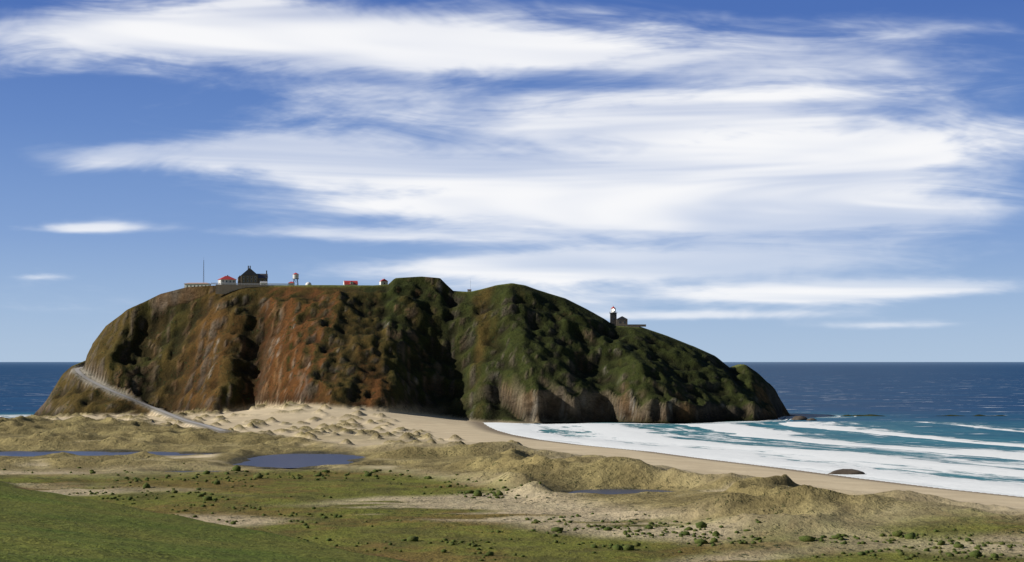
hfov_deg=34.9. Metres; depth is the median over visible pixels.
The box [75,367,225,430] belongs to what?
access road
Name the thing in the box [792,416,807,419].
toe rock
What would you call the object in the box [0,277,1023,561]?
terrain
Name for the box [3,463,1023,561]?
scrub vegetation
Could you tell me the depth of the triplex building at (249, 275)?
1421.54 m
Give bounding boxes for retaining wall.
[211,283,292,293]
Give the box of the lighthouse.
[610,306,645,326]
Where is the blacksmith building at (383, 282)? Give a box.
[379,279,387,284]
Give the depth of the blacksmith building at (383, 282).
1416.78 m
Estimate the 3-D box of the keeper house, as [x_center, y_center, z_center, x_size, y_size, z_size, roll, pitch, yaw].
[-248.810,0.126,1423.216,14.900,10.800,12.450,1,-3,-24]
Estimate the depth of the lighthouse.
1395.19 m
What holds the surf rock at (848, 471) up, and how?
in the ocean water
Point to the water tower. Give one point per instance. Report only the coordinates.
(295, 275)
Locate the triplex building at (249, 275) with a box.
[238,266,267,284]
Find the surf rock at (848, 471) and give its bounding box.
[828,469,864,474]
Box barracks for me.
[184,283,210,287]
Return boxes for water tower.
[293,273,298,284]
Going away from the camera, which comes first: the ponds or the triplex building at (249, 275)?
the ponds
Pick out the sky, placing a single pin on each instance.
(740, 180)
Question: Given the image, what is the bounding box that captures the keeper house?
[218,275,236,284]
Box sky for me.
[0,0,1023,361]
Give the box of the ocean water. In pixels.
[0,362,1023,496]
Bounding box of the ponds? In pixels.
[0,451,672,493]
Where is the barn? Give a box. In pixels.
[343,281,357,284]

